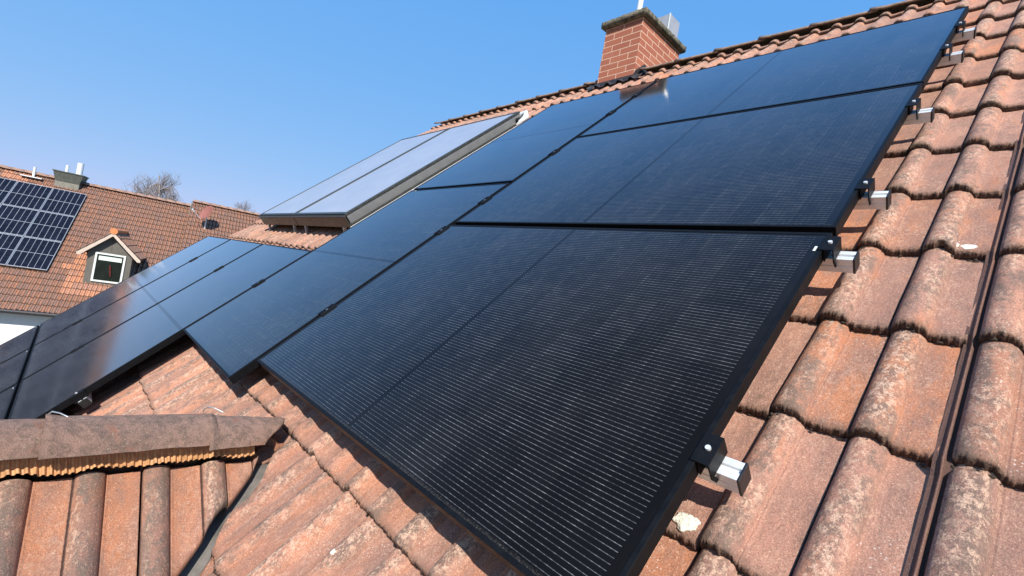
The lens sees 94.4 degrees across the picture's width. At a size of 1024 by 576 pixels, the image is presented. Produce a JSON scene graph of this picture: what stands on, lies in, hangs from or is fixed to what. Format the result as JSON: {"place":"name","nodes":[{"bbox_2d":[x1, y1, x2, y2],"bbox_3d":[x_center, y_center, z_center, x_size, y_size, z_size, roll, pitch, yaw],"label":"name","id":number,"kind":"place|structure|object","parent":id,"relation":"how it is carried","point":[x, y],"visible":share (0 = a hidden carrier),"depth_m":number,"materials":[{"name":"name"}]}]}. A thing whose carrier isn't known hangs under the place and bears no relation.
{"place":"outdoors","nodes":[
{"label":"outdoors","id":0,"kind":"place"},
{"bbox_2d":[0,163,190,344],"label":"neighbour house","id":1,"kind":"structure","parent":0,"point":[113,236],"depth_m":19.79,"materials":[{"name":"tile"}]},
{"bbox_2d":[0,177,17,203],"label":"solar panel","id":2,"kind":"object","parent":1,"relation":"attached to","point":[7,186],"visible":1,"depth_m":20.20,"materials":[{"name":"glass"}]},
{"bbox_2d":[0,233,22,265],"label":"solar panel","id":3,"kind":"object","parent":1,"relation":"attached to","point":[9,243],"visible":1,"depth_m":18.40,"materials":[{"name":"glass"}]},
{"bbox_2d":[0,204,38,236],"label":"solar panel","id":4,"kind":"object","parent":1,"relation":"attached to","point":[14,220],"visible":1,"depth_m":19.34,"materials":[{"name":"glass"}]},
{"bbox_2d":[2,181,52,210],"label":"solar panel","id":5,"kind":"object","parent":1,"relation":"attached to","point":[28,195],"visible":1,"depth_m":20.39,"materials":[{"name":"glass"}]},
{"bbox_2d":[6,237,61,270],"bbox_3d":[-18.817,-1.366,18.712,1.134,0.035,1.741,10,39,-32],"label":"solar panel","id":6,"kind":"object","parent":1,"relation":"attached to","point":[34,253],"visible":1,"depth_m":18.67,"materials":[{"name":"glass"}]},
{"bbox_2d":[24,211,74,241],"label":"solar panel","id":7,"kind":"object","parent":1,"relation":"attached to","point":[50,226],"visible":1,"depth_m":19.84,"materials":[{"name":"glass"}]},
{"bbox_2d":[40,188,86,216],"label":"solar panel","id":8,"kind":"object","parent":1,"relation":"attached to","point":[63,202],"visible":1,"depth_m":21.01,"materials":[{"name":"glass"}]},
{"bbox_2d":[90,252,125,283],"bbox_3d":[-16.372,-0.798,19.241,0.971,1.180,0.111,10,-1,-34],"label":"window","id":9,"kind":"structure","parent":1,"relation":"in","point":[107,268],"depth_m":19.25,"materials":[{"name":"white plastic"}]},
{"bbox_2d":[0,0,904,214],"label":"sky","id":10,"kind":"structure","parent":0,"point":[260,103],"materials":[{"name":"blue"}]},
{"label":"ground","id":11,"kind":"structure","parent":0,"visible":0},
{"bbox_2d":[121,170,181,201],"bbox_3d":[-29.757,-4.061,39.639,5.578,12.123,6.189,11,-1,-43],"label":"bare tree","id":12,"kind":"object","parent":11,"relation":"on","point":[158,180],"visible":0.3,"depth_m":39.10,"materials":[{"name":"brown plant"}]},
{"bbox_2d":[139,182,182,201],"bbox_3d":[-28.594,-3.223,37.719,5.565,10.828,6.003,11,-1,-43],"label":"bare tree","id":13,"kind":"object","parent":11,"relation":"on","point":[161,191],"visible":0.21,"depth_m":38.01,"materials":[{"name":"brown plant"}]},
{"bbox_2d":[180,199,259,250],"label":"attached house","id":14,"kind":"structure","parent":11,"relation":"on","point":[219,223],"depth_m":24.50,"materials":[{"name":"orange tile"}]},
{"bbox_2d":[191,206,212,228],"bbox_3d":[-15.379,-3.416,23.349,0.882,1.478,0.730,11,-1,-43],"label":"satellite dish","id":15,"kind":"object","parent":14,"relation":"attached to","point":[205,212],"visible":0.94,"depth_m":23.59,"materials":[{"name":"metal"}]},
{"bbox_2d":[232,201,254,211],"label":"bare tree","id":16,"kind":"object","parent":11,"relation":"on","point":[244,208],"visible":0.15,"depth_m":64.34,"materials":[{"name":"brown plant"}]},
{"bbox_2d":[0,0,1023,575],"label":"house","id":17,"kind":"structure","parent":11,"relation":"on","point":[874,426],"depth_m":1.21,"materials":[{"name":"ceramic"}]},
{"bbox_2d":[0,383,18,418],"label":"solar panel","id":18,"kind":"object","parent":17,"relation":"attached to","point":[7,397],"visible":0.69,"depth_m":2.89,"materials":[{"name":"black glass"}]},
{"bbox_2d":[0,348,31,392],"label":"solar panel","id":19,"kind":"object","parent":17,"relation":"attached to","point":[12,369],"visible":0.75,"depth_m":3.53,"materials":[{"name":"black glass"}]},
{"bbox_2d":[0,325,39,363],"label":"solar panel","id":20,"kind":"object","parent":17,"relation":"attached to","point":[16,345],"visible":0.68,"depth_m":4.34,"materials":[{"name":"black glass"}]},
{"bbox_2d":[78,393,92,408],"bbox_3d":[-3.422,0.409,3.778,3.544,0.043,0.043,9,41,47],"label":"mounting rail","id":21,"kind":"object","parent":17,"relation":"attached to","point":[85,402],"visible":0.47,"depth_m":2.48,"materials":[{"name":"metal"}]},
{"bbox_2d":[69,388,88,404],"bbox_3d":[-2.270,0.574,2.496,0.036,0.066,0.068,9,41,47],"label":"end clamp","id":22,"kind":"object","parent":21,"relation":"on","point":[78,396],"visible":1,"depth_m":2.48,"materials":[{"name":"black metal"}]},
{"bbox_2d":[33,236,230,345],"bbox_3d":[-3.857,-0.058,4.886,1.134,0.038,1.762,9,42,47],"label":"solar panel","id":23,"kind":"object","parent":21,"relation":"attached to","point":[56,324],"visible":0.76,"depth_m":4.80,"materials":[{"name":"black glass"}]},
{"bbox_2d":[258,128,448,231],"bbox_3d":[-1.751,-1.252,5.451,1.137,0.198,2.125,9,42,47],"label":"thermal collector","id":24,"kind":"object","parent":17,"relation":"on","point":[283,213],"visible":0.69,"depth_m":5.27,"materials":[{"name":"blue glass"}]},
{"bbox_2d":[292,111,520,233],"bbox_3d":[-0.959,-1.123,4.587,1.206,0.198,2.125,9,42,47],"label":"thermal collector","id":25,"kind":"object","parent":17,"relation":"on","point":[357,200],"visible":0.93,"depth_m":4.28,"materials":[{"name":"blue glass"}]},
{"bbox_2d":[350,126,516,227],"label":"edge trim","id":26,"kind":"structure","parent":25,"relation":"attached to","point":[432,177],"depth_m":4.06,"materials":[{"name":"grey metal"}]},
{"bbox_2d":[516,110,528,125],"bbox_3d":[0.106,-1.666,4.674,0.119,0.189,0.134,11,-1,-43],"label":"insulated pipe","id":27,"kind":"object","parent":25,"relation":"attached to","point":[524,116],"visible":0.8,"depth_m":4.63,"materials":[{"name":"white plastic"}]},
{"bbox_2d":[414,80,656,189],"bbox_3d":[0.197,-1.188,3.711,1.134,0.036,1.762,9,41,47],"label":"solar panel","id":28,"kind":"object","parent":17,"relation":"attached to","point":[514,154],"visible":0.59,"depth_m":3.59,"materials":[{"name":"black glass"}]},
{"bbox_2d":[672,512,700,531],"bbox_3d":[0.332,0.449,0.909,0.034,0.029,0.051,11,-1,-43],"label":"mortar spot","id":29,"kind":"object","parent":17,"relation":"on","point":[683,521],"visible":0.99,"depth_m":0.90,"materials":[{"name":"white concrete"}]},
{"bbox_2d":[697,456,750,495],"bbox_3d":[-1.763,-0.013,3.224,6.492,0.043,0.043,9,41,47],"label":"mounting rail","id":30,"kind":"object","parent":17,"relation":"attached to","point":[732,475],"visible":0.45,"depth_m":0.85,"materials":[{"name":"metal"}]},
{"bbox_2d":[22,239,262,379],"bbox_3d":[-3.081,0.069,4.039,1.134,0.038,1.762,9,42,47],"label":"solar panel","id":31,"kind":"object","parent":30,"relation":"attached to","point":[60,345],"visible":0.76,"depth_m":3.94,"materials":[{"name":"black glass"}]},
{"bbox_2d":[8,244,311,418],"bbox_3d":[-2.304,0.195,3.192,1.134,0.038,1.762,9,42,47],"label":"solar panel","id":32,"kind":"object","parent":30,"relation":"attached to","point":[98,362],"visible":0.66,"depth_m":3.03,"materials":[{"name":"black glass"}]},
{"bbox_2d":[252,279,264,286],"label":"clamp","id":33,"kind":"object","parent":30,"relation":"attached to","point":[257,283],"visible":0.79,"depth_m":3.01,"materials":[{"name":"metal"}]},
{"bbox_2d":[318,304,335,315],"bbox_3d":[-0.840,0.107,2.167,0.042,0.025,0.080,9,41,47],"label":"clamp","id":34,"kind":"object","parent":30,"relation":"attached to","point":[327,309],"visible":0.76,"depth_m":2.16,"materials":[{"name":"metal"}]},
{"bbox_2d":[183,183,509,383],"bbox_3d":[-0.960,-0.179,2.802,1.134,0.038,1.762,9,42,47],"label":"solar panel","id":35,"kind":"object","parent":30,"relation":"on","point":[234,340],"visible":0.87,"depth_m":2.63,"materials":[{"name":"black glass"}]},
{"bbox_2d":[257,225,832,575],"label":"solar panel","id":36,"kind":"object","parent":30,"relation":"attached to","point":[537,401],"visible":0.91,"depth_m":1.22,"materials":[{"name":"black glass"}]},
{"bbox_2d":[690,432,727,482],"bbox_3d":[0.364,0.314,0.873,0.036,0.066,0.068,9,41,47],"label":"end clamp","id":37,"kind":"object","parent":30,"relation":"attached to","point":[710,452],"visible":1,"depth_m":0.86,"materials":[{"name":"black metal"}]},
{"bbox_2d":[578,6,968,136],"bbox_3d":[1.401,-1.216,2.807,1.762,0.036,1.134,9,42,47],"label":"solar panel","id":38,"kind":"object","parent":17,"relation":"attached to","point":[906,52],"visible":0.81,"depth_m":2.56,"materials":[{"name":"black glass"}]},
{"bbox_2d":[818,251,859,273],"bbox_3d":[-0.134,-0.231,2.324,3.032,0.043,0.043,9,41,47],"label":"mounting rail","id":39,"kind":"object","parent":17,"relation":"attached to","point":[847,261],"visible":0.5,"depth_m":1.22,"materials":[{"name":"metal"}]},
{"bbox_2d":[434,226,448,234],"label":"clamp","id":40,"kind":"object","parent":39,"relation":"attached to","point":[440,230],"visible":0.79,"depth_m":2.52,"materials":[{"name":"metal"}]},
{"bbox_2d":[817,236,841,267],"bbox_3d":[0.832,-0.094,1.240,0.036,0.066,0.068,9,42,47],"label":"end clamp","id":41,"kind":"object","parent":39,"relation":"attached to","point":[829,244],"visible":1,"depth_m":1.22,"materials":[{"name":"black metal"}]},
{"bbox_2d":[853,190,890,209],"bbox_3d":[0.086,-0.423,2.497,3.032,0.043,0.043,9,41,47],"label":"mounting rail","id":42,"kind":"object","parent":17,"relation":"attached to","point":[880,199],"visible":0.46,"depth_m":1.40,"materials":[{"name":"metal"}]},
{"bbox_2d":[478,196,491,204],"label":"clamp","id":43,"kind":"object","parent":42,"relation":"attached to","point":[484,200],"visible":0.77,"depth_m":2.70,"materials":[{"name":"metal"}]},
{"bbox_2d":[455,82,922,235],"bbox_3d":[0.656,-0.567,2.221,1.762,0.036,1.134,9,42,47],"label":"solar panel","id":44,"kind":"object","parent":42,"relation":"attached to","point":[805,166],"visible":0.89,"depth_m":1.90,"materials":[{"name":"black glass"}]},
{"bbox_2d":[854,178,874,204],"bbox_3d":[1.052,-0.286,1.413,0.036,0.066,0.068,9,42,47],"label":"end clamp","id":45,"kind":"object","parent":42,"relation":"attached to","point":[863,185],"visible":1,"depth_m":1.40,"materials":[{"name":"black metal"}]},
{"bbox_2d":[903,107,934,124],"bbox_3d":[0.512,-0.795,2.832,3.032,0.043,0.043,9,41,47],"label":"mounting rail","id":46,"kind":"object","parent":17,"relation":"attached to","point":[926,115],"visible":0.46,"depth_m":1.73,"materials":[{"name":"metal"}]},
{"bbox_2d":[905,98,920,119],"bbox_3d":[1.478,-0.658,1.748,0.036,0.066,0.068,9,42,47],"label":"end clamp","id":47,"kind":"object","parent":46,"relation":"attached to","point":[912,103],"visible":1,"depth_m":1.73,"materials":[{"name":"black metal"}]},
{"bbox_2d":[937,50,964,66],"bbox_3d":[0.947,-1.174,3.174,3.032,0.043,0.043,9,41,47],"label":"mounting rail","id":48,"kind":"object","parent":17,"relation":"attached to","point":[956,57],"visible":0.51,"depth_m":2.08,"materials":[{"name":"metal"}]},
{"bbox_2d":[939,43,952,60],"bbox_3d":[1.912,-1.037,2.090,0.036,0.067,0.068,9,42,47],"label":"end clamp","id":49,"kind":"object","parent":48,"relation":"attached to","point":[944,47],"visible":1,"depth_m":2.07,"materials":[{"name":"black metal"}]},
{"bbox_2d":[951,27,976,42],"bbox_3d":[1.176,-1.374,3.353,3.032,0.043,0.043,9,41,47],"label":"mounting rail","id":50,"kind":"object","parent":17,"relation":"attached to","point":[970,33],"visible":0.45,"depth_m":2.26,"materials":[{"name":"metal"}]},
{"bbox_2d":[954,20,965,36],"bbox_3d":[2.141,-1.236,2.270,0.036,0.066,0.068,9,42,47],"label":"end clamp","id":51,"kind":"object","parent":50,"relation":"attached to","point":[959,24],"visible":1,"depth_m":2.25,"materials":[{"name":"black metal"}]},
{"bbox_2d":[956,242,977,248],"bbox_3d":[1.183,-0.114,1.245,0.059,0.027,0.024,10,-1,34],"label":"mortar spot","id":52,"kind":"object","parent":17,"relation":"on","point":[966,246],"visible":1,"depth_m":1.24,"materials":[{"name":"white concrete"}]}
]}

